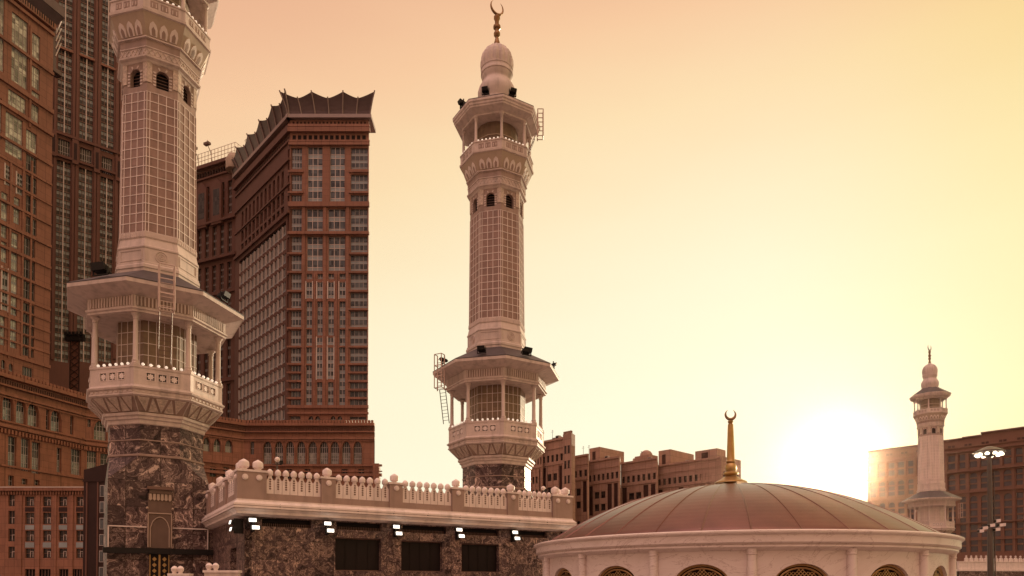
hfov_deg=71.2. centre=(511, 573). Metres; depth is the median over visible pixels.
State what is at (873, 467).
window
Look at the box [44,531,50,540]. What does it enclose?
window
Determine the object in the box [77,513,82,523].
window
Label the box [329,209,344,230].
window
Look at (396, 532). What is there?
wall floodlight
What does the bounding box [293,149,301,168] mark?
window
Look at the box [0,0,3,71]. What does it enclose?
window
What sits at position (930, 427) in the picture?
arched window
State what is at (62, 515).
window
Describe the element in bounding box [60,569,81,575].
window
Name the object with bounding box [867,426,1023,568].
hotel building
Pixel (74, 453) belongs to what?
window
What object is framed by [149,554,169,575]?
door
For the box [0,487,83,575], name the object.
hotel annex
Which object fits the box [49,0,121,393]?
hotel tower
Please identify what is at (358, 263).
window
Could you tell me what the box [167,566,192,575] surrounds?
wall
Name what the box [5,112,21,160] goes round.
window
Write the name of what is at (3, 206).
window
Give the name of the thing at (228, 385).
window
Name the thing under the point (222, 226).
window
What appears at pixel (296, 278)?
window
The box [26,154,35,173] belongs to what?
window
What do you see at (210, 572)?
wall
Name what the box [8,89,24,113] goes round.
window
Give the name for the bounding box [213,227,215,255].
window
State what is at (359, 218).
window
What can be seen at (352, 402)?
window
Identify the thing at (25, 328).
window
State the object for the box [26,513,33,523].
window
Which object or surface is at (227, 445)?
window
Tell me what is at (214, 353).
window
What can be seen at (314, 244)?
window
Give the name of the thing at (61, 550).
window
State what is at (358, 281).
window
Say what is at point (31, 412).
window
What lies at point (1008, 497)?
window
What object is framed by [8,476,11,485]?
window
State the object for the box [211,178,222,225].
bay window
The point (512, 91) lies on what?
roof floodlight
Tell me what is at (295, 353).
window
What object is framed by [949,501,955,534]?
window
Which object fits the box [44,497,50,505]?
window
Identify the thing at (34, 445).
window
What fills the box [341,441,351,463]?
window
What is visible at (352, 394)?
window
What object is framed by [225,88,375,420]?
hotel tower
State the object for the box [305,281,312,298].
window
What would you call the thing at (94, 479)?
stair tower
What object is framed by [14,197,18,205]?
window
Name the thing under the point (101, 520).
window
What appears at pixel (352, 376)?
window
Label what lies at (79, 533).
window
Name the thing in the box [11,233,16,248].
window
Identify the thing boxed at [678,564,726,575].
arched window
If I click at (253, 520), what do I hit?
wall floodlight
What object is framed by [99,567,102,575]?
window
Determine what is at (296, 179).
window
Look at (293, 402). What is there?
window
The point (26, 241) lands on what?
window
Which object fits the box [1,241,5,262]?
window
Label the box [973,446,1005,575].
lamp post
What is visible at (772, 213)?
sky
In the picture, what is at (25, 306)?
window
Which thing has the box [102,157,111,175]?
window
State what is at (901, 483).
window
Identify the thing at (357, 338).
window
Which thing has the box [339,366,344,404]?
window
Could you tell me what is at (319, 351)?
window
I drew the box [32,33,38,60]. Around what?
window
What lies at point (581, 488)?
hotel block
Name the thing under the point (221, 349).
window
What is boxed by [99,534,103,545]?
window
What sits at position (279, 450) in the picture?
window
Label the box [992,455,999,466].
window
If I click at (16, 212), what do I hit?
window
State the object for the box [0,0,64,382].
hotel tower
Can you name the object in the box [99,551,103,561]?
window
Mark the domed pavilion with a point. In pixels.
(730, 523)
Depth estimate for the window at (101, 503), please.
117.89 m
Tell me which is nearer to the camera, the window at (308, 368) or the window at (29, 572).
the window at (29, 572)
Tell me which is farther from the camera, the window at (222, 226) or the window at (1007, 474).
the window at (1007, 474)
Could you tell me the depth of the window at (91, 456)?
229.02 m
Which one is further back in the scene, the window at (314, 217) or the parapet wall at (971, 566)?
the window at (314, 217)
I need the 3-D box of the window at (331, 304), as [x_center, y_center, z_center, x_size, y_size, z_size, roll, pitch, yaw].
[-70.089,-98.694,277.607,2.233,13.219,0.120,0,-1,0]
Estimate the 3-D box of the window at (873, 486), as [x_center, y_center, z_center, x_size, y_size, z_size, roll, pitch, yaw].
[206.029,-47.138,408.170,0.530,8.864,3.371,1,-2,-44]
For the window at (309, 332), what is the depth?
277.53 m
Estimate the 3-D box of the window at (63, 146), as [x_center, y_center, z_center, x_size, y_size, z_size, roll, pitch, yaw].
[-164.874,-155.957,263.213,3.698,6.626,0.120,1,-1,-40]
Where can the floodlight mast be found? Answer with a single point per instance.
(75, 338)
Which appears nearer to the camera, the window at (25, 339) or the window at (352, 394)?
the window at (25, 339)
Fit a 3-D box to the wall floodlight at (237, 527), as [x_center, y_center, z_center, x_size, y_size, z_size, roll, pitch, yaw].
[-15.945,-2.752,41.416,0.884,0.870,0.751,0,-1,-18]
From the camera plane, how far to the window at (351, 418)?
276.92 m
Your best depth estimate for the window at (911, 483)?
393.97 m
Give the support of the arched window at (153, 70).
in the minaret at (161, 417)
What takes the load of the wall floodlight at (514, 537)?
attached to the parapet building at (290, 538)
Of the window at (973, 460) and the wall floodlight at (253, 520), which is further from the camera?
the window at (973, 460)
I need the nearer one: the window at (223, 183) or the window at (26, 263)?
the window at (26, 263)
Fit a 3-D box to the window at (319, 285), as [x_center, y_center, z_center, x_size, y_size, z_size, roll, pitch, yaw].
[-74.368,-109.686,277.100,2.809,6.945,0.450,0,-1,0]
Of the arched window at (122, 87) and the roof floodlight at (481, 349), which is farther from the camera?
the roof floodlight at (481, 349)
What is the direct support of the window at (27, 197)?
in the hotel tower at (28, 45)
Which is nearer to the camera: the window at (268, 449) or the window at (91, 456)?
the window at (91, 456)
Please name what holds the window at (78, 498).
in the hotel annex
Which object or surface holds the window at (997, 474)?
in the hotel building at (892, 477)
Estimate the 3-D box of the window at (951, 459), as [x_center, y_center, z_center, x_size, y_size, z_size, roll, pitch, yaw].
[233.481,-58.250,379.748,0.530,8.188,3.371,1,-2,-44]
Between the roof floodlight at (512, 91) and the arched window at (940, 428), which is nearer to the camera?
the roof floodlight at (512, 91)
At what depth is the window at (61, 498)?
188.89 m
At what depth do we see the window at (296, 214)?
278.41 m
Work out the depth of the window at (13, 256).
213.31 m
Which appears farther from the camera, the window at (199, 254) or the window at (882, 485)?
the window at (882, 485)
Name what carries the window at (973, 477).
in the hotel building at (892, 477)
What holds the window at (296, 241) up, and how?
in the hotel tower at (300, 172)
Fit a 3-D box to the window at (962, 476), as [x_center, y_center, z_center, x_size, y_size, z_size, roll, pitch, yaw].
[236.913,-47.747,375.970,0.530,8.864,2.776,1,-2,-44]
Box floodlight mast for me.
[64,331,84,391]
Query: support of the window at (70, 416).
in the hotel podium
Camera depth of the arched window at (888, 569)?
30.66 m
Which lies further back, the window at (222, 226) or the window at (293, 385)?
the window at (222, 226)
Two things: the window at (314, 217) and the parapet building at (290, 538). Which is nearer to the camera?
the parapet building at (290, 538)
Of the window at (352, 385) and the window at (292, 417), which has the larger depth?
the window at (352, 385)
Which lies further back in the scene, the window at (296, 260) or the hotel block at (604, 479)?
the hotel block at (604, 479)
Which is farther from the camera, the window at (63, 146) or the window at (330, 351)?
the window at (330, 351)
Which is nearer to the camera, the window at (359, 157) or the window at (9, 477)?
the window at (9, 477)
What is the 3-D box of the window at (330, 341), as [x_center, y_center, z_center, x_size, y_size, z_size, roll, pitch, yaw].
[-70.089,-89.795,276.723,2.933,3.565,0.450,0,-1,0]
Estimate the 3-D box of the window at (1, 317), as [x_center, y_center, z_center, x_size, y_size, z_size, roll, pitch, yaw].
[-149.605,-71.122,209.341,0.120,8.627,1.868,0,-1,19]
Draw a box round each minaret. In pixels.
[67,0,243,575]
[433,0,558,498]
[902,348,961,533]
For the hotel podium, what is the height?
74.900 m
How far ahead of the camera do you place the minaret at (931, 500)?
162.44 m
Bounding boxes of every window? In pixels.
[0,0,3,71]
[0,265,8,311]
[0,316,3,344]
[1,192,6,200]
[1,202,6,221]
[1,225,5,238]
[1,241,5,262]
[1,395,14,421]
[4,162,9,185]
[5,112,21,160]
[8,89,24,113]
[8,436,14,468]
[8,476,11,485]
[9,495,14,505]
[9,511,14,523]
[9,529,14,540]
[9,547,14,557]
[10,320,15,348]
[11,12,26,88]
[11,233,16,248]
[11,252,16,271]
[11,275,16,293]
[11,297,15,315]
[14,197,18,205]
[14,208,18,224]
[15,171,21,195]
[15,399,27,424]
[21,438,27,470]
[22,366,31,376]
[23,281,33,300]
[23,303,32,313]
[23,313,32,324]
[23,325,32,335]
[23,336,32,346]
[23,347,32,357]
[24,237,33,257]
[24,259,33,280]
[26,129,35,153]
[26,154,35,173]
[26,175,35,194]
[26,195,35,214]
[26,216,35,235]
[26,497,33,505]
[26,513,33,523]
[26,531,33,540]
[26,549,33,557]
[26,569,50,575]
[27,402,39,427]
[31,104,37,122]
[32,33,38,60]
[32,66,38,90]
[32,91,38,98]
[32,442,37,473]
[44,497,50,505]
[44,513,50,523]
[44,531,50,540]
[44,549,50,557]
[46,410,47,428]
[49,408,62,432]
[57,448,59,471]
[58,139,69,156]
[60,497,66,505]
[60,513,66,523]
[60,531,66,540]
[60,549,66,557]
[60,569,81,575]
[70,416,71,433]
[71,449,78,474]
[77,497,82,505]
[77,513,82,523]
[77,531,82,540]
[77,549,82,557]
[80,148,90,163]
[87,451,95,468]
[92,420,107,440]
[99,518,103,528]
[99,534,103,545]
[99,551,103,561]
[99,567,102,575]
[100,454,107,464]
[100,485,104,496]
[100,502,103,512]
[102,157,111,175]
[121,75,123,101]
[123,61,146,94]
[147,61,177,99]
[178,72,196,117]
[196,183,207,230]
[197,354,199,374]
[198,231,200,259]
[198,270,200,288]
[203,436,210,451]
[205,353,207,378]
[206,229,208,257]
[206,268,208,292]
[208,188,208,218]
[210,467,215,476]
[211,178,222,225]
[212,438,221,451]
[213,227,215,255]
[213,266,215,291]
[213,353,214,378]
[220,345,222,377]
[221,225,223,253]
[221,264,223,289]
[223,183,223,214]
[224,439,233,452]
[227,384,230,417]
[228,222,231,252]
[228,262,230,287]
[228,340,230,376]
[229,181,231,212]
[251,442,253,453]
[262,441,272,463]
[273,441,283,463]
[284,441,294,463]
[291,256,300,270]
[291,274,300,289]
[291,293,300,307]
[291,311,300,326]
[291,331,300,345]
[291,349,300,362]
[291,366,300,370]
[291,374,300,379]
[291,383,300,388]
[291,392,300,396]
[291,400,300,404]
[291,416,300,419]
[292,175,301,190]
[292,195,301,200]
[292,210,301,230]
[292,237,301,251]
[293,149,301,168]
[295,441,305,463]
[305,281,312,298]
[306,348,311,363]
[306,366,311,404]
[307,209,322,230]
[307,237,322,270]
[307,302,311,327]
[307,330,311,345]
[307,441,317,463]
[308,148,321,200]
[316,281,322,298]
[316,336,322,345]
[316,346,322,379]
[317,302,322,334]
[317,383,321,404]
[318,441,328,463]
[327,281,334,298]
[327,336,334,345]
[327,346,334,379]
[328,302,333,334]
[328,383,332,404]
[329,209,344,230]
[329,237,344,270]
[329,441,339,463]
[330,148,344,200]
[335,538,378,570]
[338,281,345,298]
[339,348,344,363]
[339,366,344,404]
[340,302,344,327]
[340,330,344,345]
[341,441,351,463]
[350,311,366,326]
[350,331,366,345]
[350,349,366,362]
[350,366,366,370]
[350,374,366,379]
[350,383,366,388]
[350,391,366,396]
[350,400,366,404]
[350,417,365,420]
[351,149,367,168]
[351,175,367,190]
[351,195,367,200]
[351,209,367,230]
[351,237,366,251]
[351,256,366,270]
[351,274,366,289]
[351,293,366,307]
[352,441,362,463]
[401,541,440,571]
[462,543,496,572]
[470,190,479,220]
[480,187,500,211]
[501,187,518,214]
[519,194,523,222]
[558,568,570,575]
[601,566,633,575]
[629,493,633,499]
[636,492,640,498]
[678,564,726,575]
[777,563,826,575]
[870,465,875,479]
[870,483,875,498]
[871,564,904,575]
[879,464,884,478]
[879,482,884,497]
[888,463,893,477]
[888,481,894,496]
[889,503,894,511]
[898,462,903,476]
[898,480,903,495]
[898,502,904,515]
[908,461,912,475]
[908,479,913,494]
[909,509,913,518]
[920,426,928,436]
[929,426,938,434]
[933,566,943,575]
[939,426,942,435]
[948,456,954,471]
[948,475,954,491]
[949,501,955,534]
[959,455,964,469]
[960,474,965,490]
[960,497,965,553]
[970,454,976,468]
[970,473,976,489]
[970,496,977,553]
[981,457,986,467]
[981,472,986,488]
[981,495,986,552]
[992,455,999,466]
[992,471,999,487]
[993,494,1000,552]
[1003,449,1010,465]
[1004,470,1011,486]
[1004,493,1011,552]
[1016,448,1022,464]
[1016,468,1022,485]
[1017,492,1023,551]
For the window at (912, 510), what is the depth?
393.49 m
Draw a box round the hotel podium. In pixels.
[0,368,381,487]
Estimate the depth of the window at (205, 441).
254.49 m
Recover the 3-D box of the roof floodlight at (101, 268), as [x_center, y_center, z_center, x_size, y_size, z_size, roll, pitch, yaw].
[-26.973,-19.908,46.941,1.140,0.739,0.740,0,-1,14]
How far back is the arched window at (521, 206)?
67.66 m
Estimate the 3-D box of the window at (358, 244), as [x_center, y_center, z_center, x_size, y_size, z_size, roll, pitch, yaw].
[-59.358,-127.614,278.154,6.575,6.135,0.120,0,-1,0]
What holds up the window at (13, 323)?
in the hotel tower at (28, 45)
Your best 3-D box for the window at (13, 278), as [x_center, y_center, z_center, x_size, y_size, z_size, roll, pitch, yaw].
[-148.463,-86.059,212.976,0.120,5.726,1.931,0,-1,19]
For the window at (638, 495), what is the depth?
312.34 m
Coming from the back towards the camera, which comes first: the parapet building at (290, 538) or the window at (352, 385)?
the window at (352, 385)
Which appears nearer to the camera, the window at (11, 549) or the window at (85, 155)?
the window at (11, 549)
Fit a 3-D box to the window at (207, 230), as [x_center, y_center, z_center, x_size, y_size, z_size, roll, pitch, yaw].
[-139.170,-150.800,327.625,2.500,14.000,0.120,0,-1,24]
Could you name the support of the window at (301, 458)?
in the hotel podium
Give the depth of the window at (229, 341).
321.16 m
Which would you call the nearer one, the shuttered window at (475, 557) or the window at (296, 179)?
the shuttered window at (475, 557)
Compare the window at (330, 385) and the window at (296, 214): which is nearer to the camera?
the window at (330, 385)
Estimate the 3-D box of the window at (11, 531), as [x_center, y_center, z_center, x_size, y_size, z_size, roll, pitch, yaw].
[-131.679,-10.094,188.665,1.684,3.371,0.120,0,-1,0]
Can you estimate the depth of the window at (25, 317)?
216.96 m
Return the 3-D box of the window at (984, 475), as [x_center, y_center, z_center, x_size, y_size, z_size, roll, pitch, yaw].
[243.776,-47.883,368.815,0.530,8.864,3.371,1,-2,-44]
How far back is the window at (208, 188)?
327.89 m
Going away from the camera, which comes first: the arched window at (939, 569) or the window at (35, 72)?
the arched window at (939, 569)
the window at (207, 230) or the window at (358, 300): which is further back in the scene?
the window at (207, 230)
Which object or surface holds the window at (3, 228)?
in the hotel tower at (28, 45)
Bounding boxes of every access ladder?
[157,262,175,363]
[434,353,449,423]
[528,108,543,155]
[958,503,962,518]
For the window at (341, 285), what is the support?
in the hotel tower at (300, 172)
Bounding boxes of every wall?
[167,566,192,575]
[203,563,241,575]
[956,555,1023,575]
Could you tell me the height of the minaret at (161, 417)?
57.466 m
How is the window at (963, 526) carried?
in the hotel building at (892, 477)
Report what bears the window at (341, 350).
in the hotel tower at (300, 172)
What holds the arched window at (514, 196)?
in the minaret at (495, 441)
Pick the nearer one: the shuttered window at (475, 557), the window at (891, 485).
the shuttered window at (475, 557)
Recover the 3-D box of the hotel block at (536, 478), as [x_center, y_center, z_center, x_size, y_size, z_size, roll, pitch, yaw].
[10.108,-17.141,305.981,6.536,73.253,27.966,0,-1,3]
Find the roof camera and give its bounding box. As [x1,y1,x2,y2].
[272,457,282,469]
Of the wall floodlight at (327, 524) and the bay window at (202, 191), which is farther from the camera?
the bay window at (202, 191)
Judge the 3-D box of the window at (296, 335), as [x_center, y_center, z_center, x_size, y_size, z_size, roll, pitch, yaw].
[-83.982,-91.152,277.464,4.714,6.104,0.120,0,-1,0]
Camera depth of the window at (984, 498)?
368.84 m
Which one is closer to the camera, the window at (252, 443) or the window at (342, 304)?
the window at (252, 443)
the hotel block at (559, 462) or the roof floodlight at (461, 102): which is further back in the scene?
the hotel block at (559, 462)
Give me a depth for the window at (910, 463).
394.45 m
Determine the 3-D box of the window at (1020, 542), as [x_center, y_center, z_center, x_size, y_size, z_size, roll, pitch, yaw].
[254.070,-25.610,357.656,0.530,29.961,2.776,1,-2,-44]
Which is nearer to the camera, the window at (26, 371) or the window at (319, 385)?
the window at (26, 371)
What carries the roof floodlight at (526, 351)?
attached to the minaret at (495, 441)
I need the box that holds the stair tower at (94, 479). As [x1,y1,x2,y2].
[83,464,107,575]
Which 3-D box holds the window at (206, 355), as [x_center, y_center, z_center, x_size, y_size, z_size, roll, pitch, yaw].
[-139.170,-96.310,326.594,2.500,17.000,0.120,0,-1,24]
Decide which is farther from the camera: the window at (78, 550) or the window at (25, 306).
the window at (25, 306)
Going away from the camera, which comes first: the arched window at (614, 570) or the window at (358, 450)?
the arched window at (614, 570)
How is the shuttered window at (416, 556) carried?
in the parapet building at (290, 538)
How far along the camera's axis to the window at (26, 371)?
216.67 m
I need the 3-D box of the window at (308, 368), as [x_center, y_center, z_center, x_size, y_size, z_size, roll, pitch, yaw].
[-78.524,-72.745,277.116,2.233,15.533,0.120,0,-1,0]
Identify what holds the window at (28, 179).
in the hotel tower at (28, 45)
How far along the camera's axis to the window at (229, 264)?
322.02 m
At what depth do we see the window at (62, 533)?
188.71 m
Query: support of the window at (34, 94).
in the hotel tower at (28, 45)
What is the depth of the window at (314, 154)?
278.69 m
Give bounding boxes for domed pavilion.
[534,410,964,575]
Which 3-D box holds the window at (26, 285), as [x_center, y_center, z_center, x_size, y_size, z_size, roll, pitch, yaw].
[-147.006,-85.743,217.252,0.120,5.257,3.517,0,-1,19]
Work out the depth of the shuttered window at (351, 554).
45.02 m
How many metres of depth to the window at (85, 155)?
267.68 m
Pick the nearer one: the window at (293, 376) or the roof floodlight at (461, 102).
the roof floodlight at (461, 102)
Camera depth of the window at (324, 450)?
263.53 m
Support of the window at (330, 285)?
in the hotel tower at (300, 172)
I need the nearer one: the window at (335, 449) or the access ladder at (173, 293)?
the access ladder at (173, 293)
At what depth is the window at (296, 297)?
277.74 m
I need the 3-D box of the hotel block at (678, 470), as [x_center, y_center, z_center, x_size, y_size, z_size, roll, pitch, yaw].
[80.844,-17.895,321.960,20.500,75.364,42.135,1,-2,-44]
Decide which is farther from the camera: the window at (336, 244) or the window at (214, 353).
the window at (214, 353)
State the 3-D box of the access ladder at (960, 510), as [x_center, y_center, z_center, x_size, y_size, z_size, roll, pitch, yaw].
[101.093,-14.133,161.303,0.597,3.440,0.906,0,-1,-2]
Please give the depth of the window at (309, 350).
277.40 m
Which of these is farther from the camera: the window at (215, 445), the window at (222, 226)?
the window at (222, 226)
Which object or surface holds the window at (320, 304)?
in the hotel tower at (300, 172)
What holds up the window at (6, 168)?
in the hotel tower at (28, 45)
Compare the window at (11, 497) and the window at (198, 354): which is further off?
the window at (198, 354)
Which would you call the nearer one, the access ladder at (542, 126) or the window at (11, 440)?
the access ladder at (542, 126)
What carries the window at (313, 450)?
in the hotel podium
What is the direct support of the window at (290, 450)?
in the hotel podium
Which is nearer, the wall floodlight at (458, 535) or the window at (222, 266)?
the wall floodlight at (458, 535)
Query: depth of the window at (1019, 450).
358.50 m
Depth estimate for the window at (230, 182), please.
322.57 m
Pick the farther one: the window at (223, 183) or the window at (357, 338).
the window at (223, 183)
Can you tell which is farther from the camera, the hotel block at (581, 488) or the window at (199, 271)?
the window at (199, 271)
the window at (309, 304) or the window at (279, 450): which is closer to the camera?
the window at (279, 450)
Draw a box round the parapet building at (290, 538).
[201,459,576,575]
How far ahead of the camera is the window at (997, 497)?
364.72 m
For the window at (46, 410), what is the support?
in the hotel podium
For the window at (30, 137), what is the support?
in the hotel tower at (28, 45)
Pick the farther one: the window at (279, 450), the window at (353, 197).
the window at (353, 197)
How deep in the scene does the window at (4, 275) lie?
210.06 m
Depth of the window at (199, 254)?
329.74 m
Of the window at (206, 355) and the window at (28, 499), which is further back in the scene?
the window at (206, 355)
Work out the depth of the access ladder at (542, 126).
65.48 m
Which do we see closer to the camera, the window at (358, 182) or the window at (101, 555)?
the window at (101, 555)
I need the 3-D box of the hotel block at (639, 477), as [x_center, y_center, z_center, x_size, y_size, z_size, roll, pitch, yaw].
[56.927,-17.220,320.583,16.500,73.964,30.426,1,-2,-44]
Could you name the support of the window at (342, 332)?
in the hotel tower at (300, 172)
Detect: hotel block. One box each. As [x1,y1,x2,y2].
[530,454,542,499]
[543,430,574,520]
[575,447,588,524]
[589,447,623,518]
[621,450,657,504]
[658,448,740,492]
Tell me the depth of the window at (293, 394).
277.13 m
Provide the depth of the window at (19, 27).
215.25 m
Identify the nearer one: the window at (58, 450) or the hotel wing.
the window at (58, 450)
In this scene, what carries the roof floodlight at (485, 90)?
attached to the minaret at (495, 441)
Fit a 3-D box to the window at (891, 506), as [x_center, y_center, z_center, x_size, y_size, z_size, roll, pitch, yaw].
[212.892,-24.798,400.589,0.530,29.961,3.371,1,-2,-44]
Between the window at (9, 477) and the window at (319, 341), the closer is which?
the window at (9, 477)
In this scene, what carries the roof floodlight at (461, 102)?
attached to the minaret at (495, 441)
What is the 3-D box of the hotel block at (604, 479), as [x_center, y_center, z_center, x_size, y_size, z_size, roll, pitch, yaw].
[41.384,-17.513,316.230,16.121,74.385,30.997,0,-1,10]
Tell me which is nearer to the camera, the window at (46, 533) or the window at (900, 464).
the window at (46, 533)
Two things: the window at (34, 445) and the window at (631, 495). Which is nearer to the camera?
the window at (34, 445)
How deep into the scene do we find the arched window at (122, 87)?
51.35 m
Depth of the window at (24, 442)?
208.57 m
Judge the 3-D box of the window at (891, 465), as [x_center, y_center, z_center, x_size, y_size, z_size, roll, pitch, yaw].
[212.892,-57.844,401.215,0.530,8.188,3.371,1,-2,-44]
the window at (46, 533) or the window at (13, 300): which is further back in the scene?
the window at (13, 300)
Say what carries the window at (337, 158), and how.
in the hotel tower at (300, 172)
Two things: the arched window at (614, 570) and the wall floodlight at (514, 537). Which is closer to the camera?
the arched window at (614, 570)
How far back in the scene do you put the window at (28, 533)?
188.71 m
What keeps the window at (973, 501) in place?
in the hotel building at (892, 477)
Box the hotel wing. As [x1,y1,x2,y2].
[196,139,245,417]
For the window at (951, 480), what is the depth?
379.71 m
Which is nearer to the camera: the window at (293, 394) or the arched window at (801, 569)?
the arched window at (801, 569)
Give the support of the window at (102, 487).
in the stair tower at (94, 479)
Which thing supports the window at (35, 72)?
in the hotel tower at (28, 45)
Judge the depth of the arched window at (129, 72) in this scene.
49.99 m
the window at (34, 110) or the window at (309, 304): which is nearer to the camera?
the window at (34, 110)
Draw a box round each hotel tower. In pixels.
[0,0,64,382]
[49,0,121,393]
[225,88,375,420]
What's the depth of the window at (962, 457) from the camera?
376.39 m
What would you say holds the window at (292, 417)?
in the hotel tower at (300, 172)
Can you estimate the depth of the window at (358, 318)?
277.67 m
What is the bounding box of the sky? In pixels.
[196,0,1023,501]
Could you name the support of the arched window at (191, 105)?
in the minaret at (161, 417)
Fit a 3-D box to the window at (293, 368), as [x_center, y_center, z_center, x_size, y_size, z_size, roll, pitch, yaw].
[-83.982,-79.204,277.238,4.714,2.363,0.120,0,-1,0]
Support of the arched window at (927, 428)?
in the minaret at (931, 500)
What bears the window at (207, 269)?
in the hotel wing
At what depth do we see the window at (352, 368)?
277.33 m
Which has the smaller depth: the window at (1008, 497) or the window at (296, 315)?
the window at (296, 315)
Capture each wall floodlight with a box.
[229,518,243,533]
[247,516,260,531]
[323,520,334,534]
[391,524,402,537]
[454,527,465,539]
[510,529,520,541]
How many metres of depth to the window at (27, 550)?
188.61 m
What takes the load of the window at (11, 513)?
in the hotel annex
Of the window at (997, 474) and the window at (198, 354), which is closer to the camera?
the window at (198, 354)
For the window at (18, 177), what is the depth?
214.36 m
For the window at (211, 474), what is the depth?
255.86 m
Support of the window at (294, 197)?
in the hotel tower at (300, 172)
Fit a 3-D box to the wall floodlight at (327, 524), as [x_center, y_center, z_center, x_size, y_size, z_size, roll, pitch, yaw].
[-11.120,-2.784,43.401,0.751,0.870,0.884,0,-1,-18]
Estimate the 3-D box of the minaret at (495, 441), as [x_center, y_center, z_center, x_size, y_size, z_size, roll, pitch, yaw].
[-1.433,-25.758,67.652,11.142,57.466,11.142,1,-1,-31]
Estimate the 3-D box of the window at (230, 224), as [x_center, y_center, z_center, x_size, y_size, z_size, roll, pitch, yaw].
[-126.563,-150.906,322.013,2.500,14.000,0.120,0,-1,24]
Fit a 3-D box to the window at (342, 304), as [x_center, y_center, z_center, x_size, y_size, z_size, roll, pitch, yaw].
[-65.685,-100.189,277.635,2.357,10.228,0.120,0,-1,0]
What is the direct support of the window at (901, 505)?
in the hotel building at (892, 477)
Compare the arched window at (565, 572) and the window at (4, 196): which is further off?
the window at (4, 196)
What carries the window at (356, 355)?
in the hotel tower at (300, 172)
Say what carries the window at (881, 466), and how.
in the hotel building at (892, 477)
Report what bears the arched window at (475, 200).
in the minaret at (495, 441)
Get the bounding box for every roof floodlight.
[90,261,111,276]
[216,291,230,302]
[457,98,465,108]
[477,345,485,353]
[481,86,489,95]
[508,87,516,96]
[521,346,532,355]
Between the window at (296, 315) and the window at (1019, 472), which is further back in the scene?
the window at (1019, 472)
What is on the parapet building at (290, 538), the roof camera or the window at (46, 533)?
the roof camera
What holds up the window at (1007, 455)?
in the hotel building at (892, 477)
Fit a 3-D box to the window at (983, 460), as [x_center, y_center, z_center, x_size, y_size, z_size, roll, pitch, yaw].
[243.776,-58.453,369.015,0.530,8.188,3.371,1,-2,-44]
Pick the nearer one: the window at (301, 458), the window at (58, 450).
the window at (58, 450)
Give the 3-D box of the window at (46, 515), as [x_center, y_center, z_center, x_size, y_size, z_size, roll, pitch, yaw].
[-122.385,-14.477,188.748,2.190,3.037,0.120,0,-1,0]
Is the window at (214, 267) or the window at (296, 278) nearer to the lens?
the window at (296, 278)
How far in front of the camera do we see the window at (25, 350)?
216.78 m
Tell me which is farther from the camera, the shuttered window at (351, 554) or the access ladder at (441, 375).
the access ladder at (441, 375)
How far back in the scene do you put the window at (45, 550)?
188.61 m
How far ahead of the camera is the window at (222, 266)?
323.68 m
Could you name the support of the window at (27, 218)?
in the hotel tower at (28, 45)

